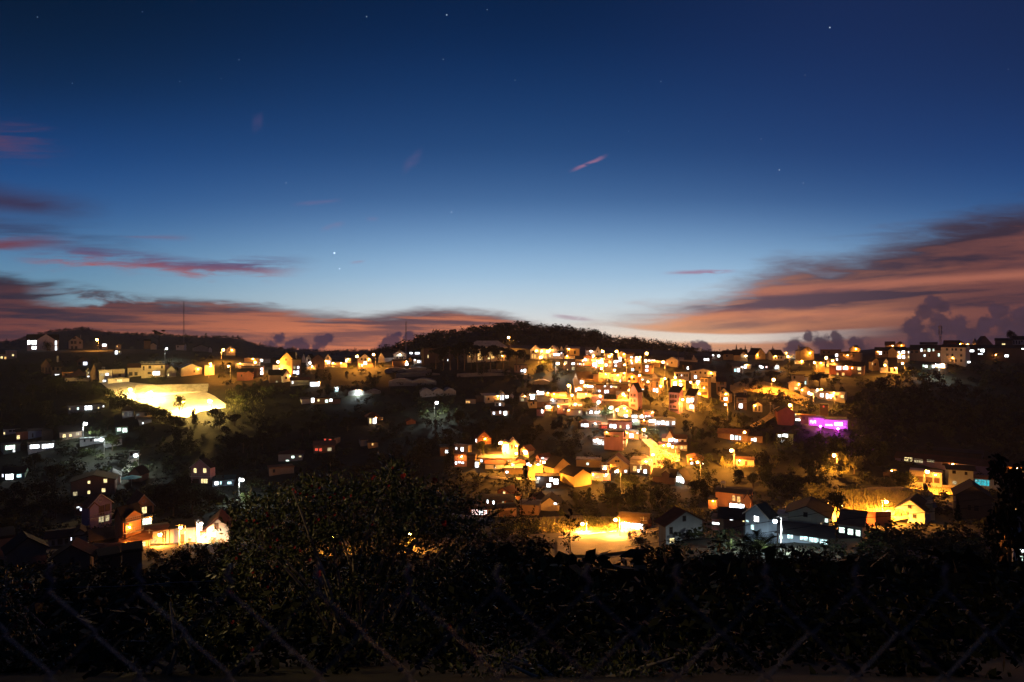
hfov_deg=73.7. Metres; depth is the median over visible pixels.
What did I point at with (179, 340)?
woods
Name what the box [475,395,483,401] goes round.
house
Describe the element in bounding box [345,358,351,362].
house
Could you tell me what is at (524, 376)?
greenhouse
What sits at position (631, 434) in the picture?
house
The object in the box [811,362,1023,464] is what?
woods
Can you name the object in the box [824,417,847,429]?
house
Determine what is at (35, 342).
house
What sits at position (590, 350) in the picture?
house
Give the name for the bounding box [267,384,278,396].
tree
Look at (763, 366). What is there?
house
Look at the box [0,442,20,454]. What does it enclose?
house
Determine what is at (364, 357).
house
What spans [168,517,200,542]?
house
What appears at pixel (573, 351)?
house
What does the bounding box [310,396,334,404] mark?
house
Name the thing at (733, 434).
house
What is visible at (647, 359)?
house
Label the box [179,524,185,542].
street lamp
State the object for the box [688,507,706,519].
tree
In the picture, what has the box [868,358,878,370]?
house
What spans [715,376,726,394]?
house
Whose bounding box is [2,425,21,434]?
house
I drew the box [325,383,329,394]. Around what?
tree
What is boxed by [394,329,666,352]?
hill
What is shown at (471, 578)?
tree
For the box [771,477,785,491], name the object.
tree
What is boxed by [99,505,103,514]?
window
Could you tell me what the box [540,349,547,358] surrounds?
house
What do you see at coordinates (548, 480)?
house
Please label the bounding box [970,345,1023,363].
house
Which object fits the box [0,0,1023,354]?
sky
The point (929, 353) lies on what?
house
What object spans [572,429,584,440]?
tree
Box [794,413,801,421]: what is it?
house
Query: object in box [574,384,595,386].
house
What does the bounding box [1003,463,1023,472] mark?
house
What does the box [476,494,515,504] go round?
house
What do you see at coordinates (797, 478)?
tree
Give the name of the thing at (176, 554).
tree
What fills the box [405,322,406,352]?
radio mast
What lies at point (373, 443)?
house
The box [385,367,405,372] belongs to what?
greenhouse
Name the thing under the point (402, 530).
flowering shrub
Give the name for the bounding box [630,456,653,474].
house
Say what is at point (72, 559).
window
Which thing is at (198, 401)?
yard
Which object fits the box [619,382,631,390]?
house
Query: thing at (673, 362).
house
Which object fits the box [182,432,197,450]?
tree
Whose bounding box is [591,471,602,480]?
house
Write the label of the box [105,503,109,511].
window
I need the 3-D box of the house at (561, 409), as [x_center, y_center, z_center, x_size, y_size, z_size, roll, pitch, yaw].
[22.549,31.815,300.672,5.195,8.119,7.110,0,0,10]
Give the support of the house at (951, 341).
on the ground at (388, 669)
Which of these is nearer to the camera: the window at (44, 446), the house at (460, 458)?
the house at (460, 458)
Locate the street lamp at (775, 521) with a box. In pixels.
[773,516,781,551]
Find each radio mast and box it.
[183,302,184,342]
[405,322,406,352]
[938,321,941,344]
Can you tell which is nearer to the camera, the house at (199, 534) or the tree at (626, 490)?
the house at (199, 534)
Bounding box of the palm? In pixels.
[731,529,784,564]
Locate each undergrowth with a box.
[0,352,1023,620]
[0,559,1023,679]
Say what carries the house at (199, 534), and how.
on the ground at (388, 669)
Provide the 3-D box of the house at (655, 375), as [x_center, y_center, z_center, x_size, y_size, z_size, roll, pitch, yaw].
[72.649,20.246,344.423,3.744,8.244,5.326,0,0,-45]
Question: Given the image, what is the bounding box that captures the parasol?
[121,475,141,485]
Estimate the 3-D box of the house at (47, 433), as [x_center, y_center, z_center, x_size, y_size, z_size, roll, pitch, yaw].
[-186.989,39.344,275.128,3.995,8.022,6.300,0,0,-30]
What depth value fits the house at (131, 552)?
103.36 m
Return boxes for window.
[5,445,14,449]
[5,474,13,479]
[30,444,38,448]
[42,443,53,448]
[70,557,74,562]
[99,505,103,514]
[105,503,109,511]
[105,515,109,521]
[142,506,146,513]
[142,518,151,524]
[147,506,151,512]
[151,537,157,543]
[180,534,183,541]
[197,524,198,541]
[201,479,207,483]
[310,382,318,385]
[500,511,509,516]
[503,444,508,449]
[593,475,600,478]
[622,522,629,528]
[631,523,642,529]
[729,503,743,507]
[754,515,758,522]
[800,536,807,541]
[809,537,818,542]
[819,538,827,544]
[835,422,842,425]
[839,527,844,533]
[847,528,853,535]
[855,529,860,536]
[915,476,922,481]
[926,477,932,482]
[934,478,939,482]
[974,505,978,511]
[975,479,989,486]
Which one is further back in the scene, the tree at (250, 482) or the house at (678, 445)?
the house at (678, 445)
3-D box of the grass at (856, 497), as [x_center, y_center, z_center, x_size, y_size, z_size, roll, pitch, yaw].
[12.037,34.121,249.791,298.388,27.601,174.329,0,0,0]
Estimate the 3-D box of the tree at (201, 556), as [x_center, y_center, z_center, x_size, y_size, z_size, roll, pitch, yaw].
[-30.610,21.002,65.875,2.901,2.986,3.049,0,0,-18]
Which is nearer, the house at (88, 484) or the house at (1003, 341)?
the house at (88, 484)
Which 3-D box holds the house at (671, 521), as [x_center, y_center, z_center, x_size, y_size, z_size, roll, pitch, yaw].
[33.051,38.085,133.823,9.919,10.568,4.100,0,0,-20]
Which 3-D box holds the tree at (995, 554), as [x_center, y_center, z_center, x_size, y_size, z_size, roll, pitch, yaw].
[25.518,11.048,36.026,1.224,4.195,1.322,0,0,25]
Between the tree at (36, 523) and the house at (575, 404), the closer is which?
the tree at (36, 523)
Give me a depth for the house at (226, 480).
226.20 m
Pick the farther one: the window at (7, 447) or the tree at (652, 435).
the tree at (652, 435)
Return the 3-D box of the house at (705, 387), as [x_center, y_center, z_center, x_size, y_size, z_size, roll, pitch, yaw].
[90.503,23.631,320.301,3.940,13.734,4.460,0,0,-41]
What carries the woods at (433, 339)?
on the hill at (472, 338)
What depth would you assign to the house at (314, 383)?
332.82 m
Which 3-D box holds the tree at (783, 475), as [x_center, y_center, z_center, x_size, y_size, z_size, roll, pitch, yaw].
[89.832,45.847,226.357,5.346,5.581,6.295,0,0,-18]
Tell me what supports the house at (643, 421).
on the ground at (388, 669)
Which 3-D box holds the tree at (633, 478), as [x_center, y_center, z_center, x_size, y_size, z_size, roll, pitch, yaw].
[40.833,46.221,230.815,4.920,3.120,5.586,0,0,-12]
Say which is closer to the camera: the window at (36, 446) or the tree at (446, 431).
the window at (36, 446)
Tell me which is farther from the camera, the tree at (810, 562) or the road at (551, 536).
the road at (551, 536)
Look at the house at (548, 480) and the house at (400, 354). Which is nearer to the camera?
the house at (548, 480)
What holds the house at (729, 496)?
on the ground at (388, 669)
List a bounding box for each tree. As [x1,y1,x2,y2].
[0,564,20,580]
[2,481,24,498]
[22,480,51,501]
[26,453,44,471]
[31,517,49,531]
[42,340,52,350]
[42,375,61,386]
[43,463,68,480]
[62,413,81,424]
[76,558,118,596]
[80,384,94,395]
[92,386,108,397]
[98,388,114,396]
[103,397,116,408]
[103,435,121,450]
[104,394,118,402]
[107,552,195,586]
[114,397,125,407]
[114,488,133,495]
[115,388,129,399]
[115,397,132,409]
[123,400,134,405]
[131,400,142,410]
[135,402,151,410]
[139,482,157,497]
[144,546,156,560]
[148,375,167,383]
[150,406,160,418]
[153,330,165,339]
[155,409,171,416]
[161,413,171,422]
[168,415,180,426]
[168,435,185,455]
[170,546,185,568]
[172,427,181,443]
[173,395,185,417]
[173,474,192,489]
[175,417,184,426]
[179,543,209,565]
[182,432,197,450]
[190,408,197,423]
[198,489,224,505]
[202,548,232,569]
[206,408,225,422]
[207,536,223,543]
[215,417,225,425]
[216,494,228,506]
[220,426,230,434]
[227,414,240,421]
[235,384,241,390]
[240,381,249,387]
[243,476,265,488]
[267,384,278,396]
[322,455,340,470]
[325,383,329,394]
[367,374,379,384]
[422,418,432,427]
[428,348,442,368]
[432,430,437,441]
[433,419,438,431]
[438,348,448,369]
[441,346,457,369]
[442,428,453,435]
[445,411,450,423]
[445,444,454,469]
[446,547,500,586]
[450,410,465,427]
[454,341,473,370]
[454,344,463,369]
[464,345,475,368]
[470,345,485,372]
[473,442,484,449]
[474,419,488,432]
[479,347,488,360]
[480,367,488,372]
[480,439,484,454]
[482,345,497,371]
[490,426,502,440]
[491,346,501,369]
[492,535,565,568]
[494,347,509,371]
[500,520,515,534]
[503,396,519,411]
[504,348,515,369]
[511,410,521,422]
[513,350,522,370]
[515,373,523,379]
[516,425,541,443]
[518,349,529,367]
[522,464,528,487]
[524,521,540,533]
[532,366,541,372]
[541,358,550,364]
[545,519,561,532]
[550,421,564,430]
[552,431,565,442]
[567,435,581,448]
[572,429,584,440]
[573,492,577,505]
[580,397,592,405]
[583,516,602,527]
[586,487,591,502]
[599,407,612,419]
[601,523,616,530]
[602,402,615,412]
[603,481,613,500]
[604,490,623,507]
[611,496,624,505]
[614,473,631,481]
[617,484,638,506]
[622,479,631,491]
[624,488,649,509]
[624,490,643,504]
[626,473,639,480]
[627,528,637,539]
[631,536,649,544]
[631,537,689,572]
[643,385,649,399]
[647,396,654,405]
[647,427,659,440]
[650,487,666,504]
[654,450,678,463]
[659,388,667,395]
[672,347,684,358]
[675,503,688,510]
[682,420,688,433]
[686,350,696,359]
[687,455,703,466]
[687,479,700,494]
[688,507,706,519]
[692,402,711,412]
[695,428,701,439]
[695,476,709,495]
[699,479,707,495]
[700,428,705,441]
[701,458,709,466]
[701,470,716,482]
[707,419,717,430]
[712,415,719,422]
[720,419,732,427]
[728,412,732,425]
[732,442,750,450]
[732,470,743,477]
[737,415,750,426]
[745,473,757,482]
[756,464,782,488]
[757,463,772,479]
[757,542,803,589]
[760,451,770,470]
[765,389,785,401]
[771,434,795,450]
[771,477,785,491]
[774,473,793,483]
[780,479,798,498]
[783,478,803,497]
[784,545,829,586]
[785,474,804,482]
[785,496,801,506]
[798,456,821,476]
[799,398,816,413]
[801,475,818,485]
[801,482,830,498]
[806,466,815,481]
[809,373,829,385]
[815,479,831,487]
[817,472,825,486]
[824,491,847,520]
[828,451,844,463]
[832,463,845,476]
[835,547,909,573]
[842,454,866,474]
[842,483,866,489]
[876,477,896,486]
[889,471,918,484]
[896,479,907,484]
[923,480,930,490]
[952,499,962,524]
[982,516,1006,564]
[986,453,1023,566]
[1006,330,1017,337]
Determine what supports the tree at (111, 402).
on the ground at (388, 669)
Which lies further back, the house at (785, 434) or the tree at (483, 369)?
the tree at (483, 369)
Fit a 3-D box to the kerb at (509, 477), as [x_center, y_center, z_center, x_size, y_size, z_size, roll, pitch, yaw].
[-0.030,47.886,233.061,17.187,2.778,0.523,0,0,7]
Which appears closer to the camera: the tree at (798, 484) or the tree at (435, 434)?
the tree at (798, 484)
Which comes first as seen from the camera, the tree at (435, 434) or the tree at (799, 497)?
the tree at (799, 497)
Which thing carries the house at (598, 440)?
on the ground at (388, 669)
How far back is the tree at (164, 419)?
287.84 m
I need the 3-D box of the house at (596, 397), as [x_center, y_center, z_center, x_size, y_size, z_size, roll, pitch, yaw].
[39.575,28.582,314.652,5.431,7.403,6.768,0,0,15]
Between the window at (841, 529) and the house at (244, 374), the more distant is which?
the house at (244, 374)
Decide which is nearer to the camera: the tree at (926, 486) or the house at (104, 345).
the tree at (926, 486)
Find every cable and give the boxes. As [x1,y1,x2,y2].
[628,497,994,546]
[677,500,1017,540]
[867,489,1014,509]
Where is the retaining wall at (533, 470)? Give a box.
[528,465,542,477]
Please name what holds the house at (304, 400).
on the ground at (388, 669)
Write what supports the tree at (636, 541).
on the ground at (388, 669)
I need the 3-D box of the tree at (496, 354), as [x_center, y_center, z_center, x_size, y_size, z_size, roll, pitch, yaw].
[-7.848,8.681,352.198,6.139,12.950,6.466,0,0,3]
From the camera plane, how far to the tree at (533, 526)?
160.33 m
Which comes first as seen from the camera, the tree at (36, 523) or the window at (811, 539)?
the window at (811, 539)
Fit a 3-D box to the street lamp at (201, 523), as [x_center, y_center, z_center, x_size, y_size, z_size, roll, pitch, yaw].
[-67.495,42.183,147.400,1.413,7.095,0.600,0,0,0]
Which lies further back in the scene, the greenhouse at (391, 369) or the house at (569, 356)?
the house at (569, 356)
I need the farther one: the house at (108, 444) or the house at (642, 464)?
the house at (108, 444)
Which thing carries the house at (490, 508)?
on the ground at (388, 669)
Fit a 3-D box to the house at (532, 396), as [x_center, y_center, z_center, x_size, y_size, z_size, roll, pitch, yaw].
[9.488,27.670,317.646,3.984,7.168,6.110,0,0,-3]
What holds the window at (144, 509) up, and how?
in the house at (146, 504)
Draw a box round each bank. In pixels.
[650,445,679,467]
[730,378,809,407]
[832,487,933,521]
[912,486,1001,494]
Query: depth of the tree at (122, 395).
308.08 m
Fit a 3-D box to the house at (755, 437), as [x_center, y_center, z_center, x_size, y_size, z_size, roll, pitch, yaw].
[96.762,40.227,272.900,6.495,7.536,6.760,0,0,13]
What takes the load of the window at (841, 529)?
in the house at (855, 527)
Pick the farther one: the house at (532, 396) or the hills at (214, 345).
the hills at (214, 345)
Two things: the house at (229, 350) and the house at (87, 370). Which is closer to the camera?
the house at (87, 370)
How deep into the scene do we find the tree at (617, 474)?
230.05 m
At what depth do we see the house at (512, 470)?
238.14 m
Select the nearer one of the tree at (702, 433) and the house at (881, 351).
the tree at (702, 433)
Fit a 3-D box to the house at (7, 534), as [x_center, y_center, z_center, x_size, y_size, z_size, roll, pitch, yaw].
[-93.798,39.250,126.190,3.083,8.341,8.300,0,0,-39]
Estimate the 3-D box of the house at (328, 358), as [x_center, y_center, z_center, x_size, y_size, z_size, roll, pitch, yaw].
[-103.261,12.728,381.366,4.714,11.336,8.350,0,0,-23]
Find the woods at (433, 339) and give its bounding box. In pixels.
[352,320,721,356]
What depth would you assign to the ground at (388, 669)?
269.99 m
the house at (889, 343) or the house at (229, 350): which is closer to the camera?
the house at (229, 350)
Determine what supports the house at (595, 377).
on the ground at (388, 669)
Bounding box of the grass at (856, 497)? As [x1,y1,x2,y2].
[225,383,998,532]
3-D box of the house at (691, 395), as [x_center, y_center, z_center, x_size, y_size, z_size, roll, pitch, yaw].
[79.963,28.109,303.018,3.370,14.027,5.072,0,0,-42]
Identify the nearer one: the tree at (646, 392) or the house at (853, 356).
the tree at (646, 392)
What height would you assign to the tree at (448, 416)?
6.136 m
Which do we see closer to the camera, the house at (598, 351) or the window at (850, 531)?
the window at (850, 531)
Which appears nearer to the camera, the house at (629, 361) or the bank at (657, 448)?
the bank at (657, 448)
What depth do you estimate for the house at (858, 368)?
354.99 m
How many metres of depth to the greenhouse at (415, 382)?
334.84 m
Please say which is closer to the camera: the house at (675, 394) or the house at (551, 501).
the house at (551, 501)
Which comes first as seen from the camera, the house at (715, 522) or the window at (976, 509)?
the house at (715, 522)
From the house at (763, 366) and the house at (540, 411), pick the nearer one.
the house at (540, 411)
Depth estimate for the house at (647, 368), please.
355.72 m
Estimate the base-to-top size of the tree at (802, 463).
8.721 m
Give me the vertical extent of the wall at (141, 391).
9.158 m
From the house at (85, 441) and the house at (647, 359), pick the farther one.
the house at (647, 359)
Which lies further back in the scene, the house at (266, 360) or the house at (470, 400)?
the house at (266, 360)
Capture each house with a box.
[0,354,7,359]
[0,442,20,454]
[0,466,29,480]
[0,526,15,556]
[1,531,49,570]
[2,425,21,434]
[5,350,16,358]
[15,428,28,440]
[26,334,58,350]
[27,428,43,438]
[27,440,55,454]
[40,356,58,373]
[41,428,54,439]
[43,524,90,545]
[47,537,97,570]
[51,362,62,374]
[58,425,82,440]
[61,367,86,377]
[66,402,105,413]
[68,335,82,348]
[69,470,118,497]
[73,503,81,515]
[75,356,89,365]
[79,436,106,446]
[79,492,113,528]
[85,367,90,380]
[85,526,114,543]
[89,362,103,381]
[96,546,121,569]
[99,367,111,382]
[101,342,107,348]
[103,436,122,447]
[108,378,129,383]
[108,468,121,484]
[111,369,125,377]
[111,502,143,542]
[113,349,121,354]
[115,424,128,434]
[118,529,152,545]
[121,405,133,418]
[121,540,142,569]
[126,490,155,514]
[127,363,142,376]
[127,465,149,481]
[129,450,139,456]
[135,410,151,418]
[136,417,151,424]
[141,363,168,377]
[141,514,152,524]
[141,522,169,543]
[143,339,150,348]
[150,343,156,349]
[166,365,176,377]
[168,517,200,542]
[176,343,186,349]
[178,363,201,376]
[189,457,216,483]
[192,344,208,351]
[194,519,202,542]
[200,526,206,542]
[204,365,214,375]
[205,509,232,543]
[211,474,236,486]
[225,346,234,355]
[235,362,260,367]
[236,368,253,380]
[241,365,263,376]
[244,358,260,361]
[262,358,270,362]
[267,463,293,475]
[268,369,282,382]
[272,362,279,369]
[277,450,304,460]
[280,352,300,374]
[281,369,290,381]
[290,377,309,385]
[292,359,300,376]
[299,397,309,403]
[301,352,305,362]
[305,354,313,367]
[306,366,314,369]
[309,381,320,386]
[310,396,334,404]
[311,354,325,368]
[313,440,335,453]
[323,436,340,443]
[324,354,331,366]
[330,362,339,366]
[333,398,340,403]
[340,362,346,367]
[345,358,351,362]
[357,353,371,361]
[358,362,374,367]
[358,438,368,445]
[364,412,379,424]
[366,439,378,448]
[378,352,392,362]
[391,359,408,366]
[393,350,406,358]
[405,418,416,424]
[409,351,420,356]
[411,357,420,363]
[421,348,453,365]
[438,444,454,455]
[454,443,471,451]
[454,452,467,466]
[465,397,476,403]
[466,452,476,466]
[467,341,506,362]
[469,504,490,516]
[474,430,491,443]
[474,459,479,467]
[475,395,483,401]
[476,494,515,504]
[477,454,518,464]
[480,393,499,402]
[484,460,504,468]
[487,451,502,453]
[487,504,497,516]
[490,406,509,415]
[494,400,504,405]
[494,502,517,516]
[496,485,517,493]
[497,390,504,399]
[501,439,510,453]
[504,466,522,473]
[508,459,529,465]
[509,437,518,453]
[513,491,521,499]
[514,364,526,372]
[518,444,535,456]
[518,499,541,514]
[519,392,525,401]
[525,391,529,401]
[527,400,536,407]
[528,393,536,399]
[528,491,544,499]
[530,345,539,359]
[534,453,550,460]
[534,461,544,467]
[535,473,558,487]
[536,390,544,395]
[536,408,544,415]
[537,400,550,407]
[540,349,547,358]
[541,491,562,510]
[542,455,572,475]
[543,405,552,410]
[548,345,558,358]
[549,398,568,403]
[550,392,567,397]
[557,351,564,358]
[557,404,569,413]
[559,464,592,486]
[562,359,575,370]
[564,355,574,358]
[565,406,582,415]
[566,347,579,355]
[567,403,582,405]
[572,377,577,384]
[573,371,593,381]
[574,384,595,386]
[574,387,582,391]
[576,359,583,366]
[576,390,591,397]
[576,456,601,466]
[578,378,584,383]
[579,419,589,427]
[582,387,596,393]
[583,354,592,365]
[585,347,595,355]
[585,406,602,416]
[589,421,601,427]
[591,394,603,402]
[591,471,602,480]
[592,357,597,367]
[592,373,598,381]
[592,436,627,447]
[595,346,600,355]
[595,383,618,394]
[598,358,603,366]
[598,373,610,382]
[598,423,608,428]
[599,462,610,469]
[600,469,611,480]
[601,399,628,406]
[604,359,613,367]
[604,429,623,450]
[606,452,629,473]
[608,419,631,430]
[610,374,620,381]
[613,357,621,367]
[616,391,627,398]
[616,405,631,416]
[616,511,651,531]
[617,351,625,358]
[619,372,625,380]
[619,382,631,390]
[625,352,634,357]
[625,357,634,364]
[625,429,638,439]
[626,372,642,382]
[628,382,642,409]
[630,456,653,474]
[631,364,641,372]
[631,413,644,417]
[631,418,639,425]
[633,356,640,362]
[639,380,651,390]
[640,418,647,424]
[642,357,656,362]
[642,364,653,373]
[643,410,653,417]
[645,518,651,528]
[646,417,676,426]
[649,373,662,377]
[651,361,660,366]
[651,377,663,393]
[651,468,677,484]
[653,506,707,545]
[658,441,687,450]
[661,429,687,441]
[666,357,679,366]
[668,385,683,413]
[670,379,685,389]
[674,372,688,380]
[676,468,692,484]
[682,363,692,369]
[685,388,698,411]
[686,453,703,465]
[690,368,716,382]
[693,381,699,392]
[699,377,710,397]
[702,357,711,363]
[708,495,717,508]
[709,351,722,360]
[711,513,718,529]
[714,481,753,508]
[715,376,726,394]
[717,428,749,441]
[717,506,745,531]
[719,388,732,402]
[722,349,732,359]
[731,363,743,372]
[732,348,747,361]
[735,456,754,466]
[736,390,747,409]
[742,502,779,541]
[743,363,750,368]
[748,348,765,359]
[748,432,763,442]
[751,401,761,411]
[758,363,768,369]
[766,348,784,360]
[773,362,779,368]
[774,405,793,425]
[774,520,835,544]
[775,431,793,444]
[777,509,788,520]
[784,496,834,525]
[787,380,800,390]
[791,374,804,381]
[794,360,803,363]
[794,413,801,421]
[795,345,813,360]
[799,384,809,395]
[800,414,815,423]
[804,376,808,384]
[808,415,824,426]
[809,387,819,396]
[814,362,824,371]
[817,391,846,402]
[820,349,840,355]
[820,403,828,416]
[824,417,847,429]
[828,360,852,375]
[835,352,862,361]
[836,508,867,537]
[849,345,860,351]
[852,362,865,374]
[866,511,890,525]
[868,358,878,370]
[874,347,890,356]
[878,357,897,373]
[882,469,893,476]
[885,341,894,346]
[887,347,909,362]
[893,493,930,523]
[894,341,905,346]
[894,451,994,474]
[909,345,940,362]
[909,468,942,486]
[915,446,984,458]
[919,342,937,344]
[921,363,931,369]
[931,502,936,519]
[932,363,947,368]
[940,344,970,366]
[942,464,976,485]
[943,340,959,343]
[951,479,993,519]
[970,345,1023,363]
[973,474,999,491]
[976,336,992,344]
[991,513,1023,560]
[994,338,1013,344]
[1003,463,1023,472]
[1011,336,1023,344]
[1011,527,1023,560]
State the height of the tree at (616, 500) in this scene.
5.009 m
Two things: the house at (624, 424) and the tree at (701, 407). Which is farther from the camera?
the tree at (701, 407)
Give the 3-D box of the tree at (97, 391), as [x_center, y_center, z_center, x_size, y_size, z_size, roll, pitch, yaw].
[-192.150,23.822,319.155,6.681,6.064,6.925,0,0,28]
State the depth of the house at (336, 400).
310.29 m
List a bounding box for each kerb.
[490,477,534,480]
[559,526,658,537]
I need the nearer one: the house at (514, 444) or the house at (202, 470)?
the house at (202, 470)
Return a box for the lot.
[557,535,639,554]
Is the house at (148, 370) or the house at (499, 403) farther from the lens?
the house at (148, 370)
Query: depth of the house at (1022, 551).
60.30 m
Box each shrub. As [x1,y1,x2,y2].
[0,560,141,673]
[85,585,257,675]
[187,451,523,666]
[425,624,720,678]
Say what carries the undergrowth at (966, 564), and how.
on the ground at (388, 669)
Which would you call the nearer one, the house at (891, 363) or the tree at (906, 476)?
the tree at (906, 476)
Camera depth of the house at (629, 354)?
391.14 m
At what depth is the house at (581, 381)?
336.04 m
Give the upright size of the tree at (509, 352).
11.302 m
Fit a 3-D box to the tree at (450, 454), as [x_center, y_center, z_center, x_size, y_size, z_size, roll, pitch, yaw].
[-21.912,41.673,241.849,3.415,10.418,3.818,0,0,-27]
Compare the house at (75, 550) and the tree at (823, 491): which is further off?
the tree at (823, 491)
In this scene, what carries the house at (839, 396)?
on the ground at (388, 669)
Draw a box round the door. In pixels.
[162,531,165,541]
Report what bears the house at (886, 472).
on the ground at (388, 669)
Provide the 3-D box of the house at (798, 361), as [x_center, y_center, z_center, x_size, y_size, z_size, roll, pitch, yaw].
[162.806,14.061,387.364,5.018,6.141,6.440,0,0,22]
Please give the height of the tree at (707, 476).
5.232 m
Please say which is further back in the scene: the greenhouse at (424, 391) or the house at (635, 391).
the greenhouse at (424, 391)
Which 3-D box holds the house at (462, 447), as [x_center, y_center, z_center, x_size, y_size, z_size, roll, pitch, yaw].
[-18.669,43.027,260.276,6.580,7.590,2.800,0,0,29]
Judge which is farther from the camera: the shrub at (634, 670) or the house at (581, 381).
the house at (581, 381)
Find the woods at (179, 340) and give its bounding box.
[0,326,381,356]
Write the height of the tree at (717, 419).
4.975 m
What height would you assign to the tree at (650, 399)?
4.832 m
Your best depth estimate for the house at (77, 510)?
190.55 m
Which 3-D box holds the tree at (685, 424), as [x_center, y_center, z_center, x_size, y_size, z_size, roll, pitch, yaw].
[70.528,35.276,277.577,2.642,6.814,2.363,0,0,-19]
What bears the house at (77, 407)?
on the ground at (388, 669)
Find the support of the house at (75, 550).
on the ground at (388, 669)
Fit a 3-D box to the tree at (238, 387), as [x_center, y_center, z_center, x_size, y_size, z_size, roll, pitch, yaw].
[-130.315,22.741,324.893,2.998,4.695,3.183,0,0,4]
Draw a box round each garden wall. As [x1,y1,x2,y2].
[64,378,88,380]
[92,543,120,549]
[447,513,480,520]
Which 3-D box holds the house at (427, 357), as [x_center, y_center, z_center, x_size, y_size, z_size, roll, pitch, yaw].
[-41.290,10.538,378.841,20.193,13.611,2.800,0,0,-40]
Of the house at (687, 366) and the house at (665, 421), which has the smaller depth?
the house at (665, 421)
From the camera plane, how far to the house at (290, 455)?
251.58 m
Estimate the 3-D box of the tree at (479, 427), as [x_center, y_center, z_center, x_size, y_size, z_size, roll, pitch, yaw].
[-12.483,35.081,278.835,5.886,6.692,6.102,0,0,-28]
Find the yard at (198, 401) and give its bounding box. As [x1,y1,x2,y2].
[100,381,224,416]
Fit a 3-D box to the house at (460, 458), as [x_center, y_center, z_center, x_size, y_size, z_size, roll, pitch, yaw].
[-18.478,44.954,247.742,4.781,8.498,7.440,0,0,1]
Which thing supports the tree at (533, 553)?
on the ground at (388, 669)
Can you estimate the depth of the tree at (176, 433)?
263.84 m
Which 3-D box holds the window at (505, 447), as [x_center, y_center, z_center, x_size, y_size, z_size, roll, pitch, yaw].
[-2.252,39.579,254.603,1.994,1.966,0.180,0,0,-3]
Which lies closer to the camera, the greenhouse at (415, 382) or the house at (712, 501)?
the house at (712, 501)
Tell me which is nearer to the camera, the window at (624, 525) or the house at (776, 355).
the window at (624, 525)
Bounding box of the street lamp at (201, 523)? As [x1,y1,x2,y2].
[196,520,202,543]
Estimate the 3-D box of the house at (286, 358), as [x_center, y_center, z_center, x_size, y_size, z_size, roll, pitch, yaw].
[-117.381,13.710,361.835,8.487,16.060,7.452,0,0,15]
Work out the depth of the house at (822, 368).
361.59 m
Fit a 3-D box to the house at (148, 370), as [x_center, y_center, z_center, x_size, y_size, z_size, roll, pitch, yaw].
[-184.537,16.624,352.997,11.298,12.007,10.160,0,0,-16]
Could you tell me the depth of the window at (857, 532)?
130.01 m
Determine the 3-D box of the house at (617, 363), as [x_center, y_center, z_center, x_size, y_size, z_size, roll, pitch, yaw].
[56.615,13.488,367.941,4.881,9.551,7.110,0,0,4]
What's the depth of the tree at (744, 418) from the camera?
284.24 m
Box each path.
[121,454,140,471]
[639,434,662,472]
[750,406,779,426]
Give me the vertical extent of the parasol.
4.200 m
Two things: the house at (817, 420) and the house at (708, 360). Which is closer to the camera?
the house at (817, 420)
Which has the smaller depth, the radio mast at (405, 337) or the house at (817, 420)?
the house at (817, 420)
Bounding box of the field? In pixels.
[498,515,620,534]
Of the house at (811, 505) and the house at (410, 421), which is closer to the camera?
the house at (811, 505)
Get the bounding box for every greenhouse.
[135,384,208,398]
[348,389,380,395]
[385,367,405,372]
[389,378,435,385]
[396,372,439,377]
[406,367,431,372]
[419,387,455,396]
[457,372,509,376]
[483,369,509,372]
[515,374,530,379]
[534,379,549,384]
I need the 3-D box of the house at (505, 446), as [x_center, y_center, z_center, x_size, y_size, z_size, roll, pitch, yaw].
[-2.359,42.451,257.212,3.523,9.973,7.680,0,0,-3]
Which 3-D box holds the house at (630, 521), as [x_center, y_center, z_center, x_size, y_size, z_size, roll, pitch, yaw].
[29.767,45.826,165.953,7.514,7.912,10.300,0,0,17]
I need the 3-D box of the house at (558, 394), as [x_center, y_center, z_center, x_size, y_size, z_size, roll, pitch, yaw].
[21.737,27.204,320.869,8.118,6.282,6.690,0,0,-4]
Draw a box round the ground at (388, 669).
[0,345,1023,681]
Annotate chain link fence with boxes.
[0,564,1023,681]
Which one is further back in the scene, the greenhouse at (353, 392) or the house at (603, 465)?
the greenhouse at (353, 392)
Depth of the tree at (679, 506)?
172.15 m
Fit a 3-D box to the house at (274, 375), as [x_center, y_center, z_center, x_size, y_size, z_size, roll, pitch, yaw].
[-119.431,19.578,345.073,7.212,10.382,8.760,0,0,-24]
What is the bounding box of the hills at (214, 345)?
[0,330,372,356]
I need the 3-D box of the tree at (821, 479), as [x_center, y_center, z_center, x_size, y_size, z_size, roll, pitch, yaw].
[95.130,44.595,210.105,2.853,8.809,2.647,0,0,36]
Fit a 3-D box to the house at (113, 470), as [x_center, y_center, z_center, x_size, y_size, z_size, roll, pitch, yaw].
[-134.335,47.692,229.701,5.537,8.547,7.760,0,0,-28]
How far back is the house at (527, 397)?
313.39 m
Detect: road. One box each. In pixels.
[0,527,658,559]
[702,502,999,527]
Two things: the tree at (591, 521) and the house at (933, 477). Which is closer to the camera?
the tree at (591, 521)
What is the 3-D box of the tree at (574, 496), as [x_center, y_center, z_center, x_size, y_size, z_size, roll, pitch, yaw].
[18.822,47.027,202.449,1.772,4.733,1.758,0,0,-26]
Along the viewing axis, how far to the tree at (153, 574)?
44.59 m
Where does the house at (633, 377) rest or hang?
on the ground at (388, 669)
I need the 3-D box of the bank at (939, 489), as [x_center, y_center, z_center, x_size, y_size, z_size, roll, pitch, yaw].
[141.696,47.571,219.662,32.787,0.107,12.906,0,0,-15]
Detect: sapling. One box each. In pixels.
[454,467,474,575]
[513,459,537,551]
[559,508,580,580]
[634,521,648,548]

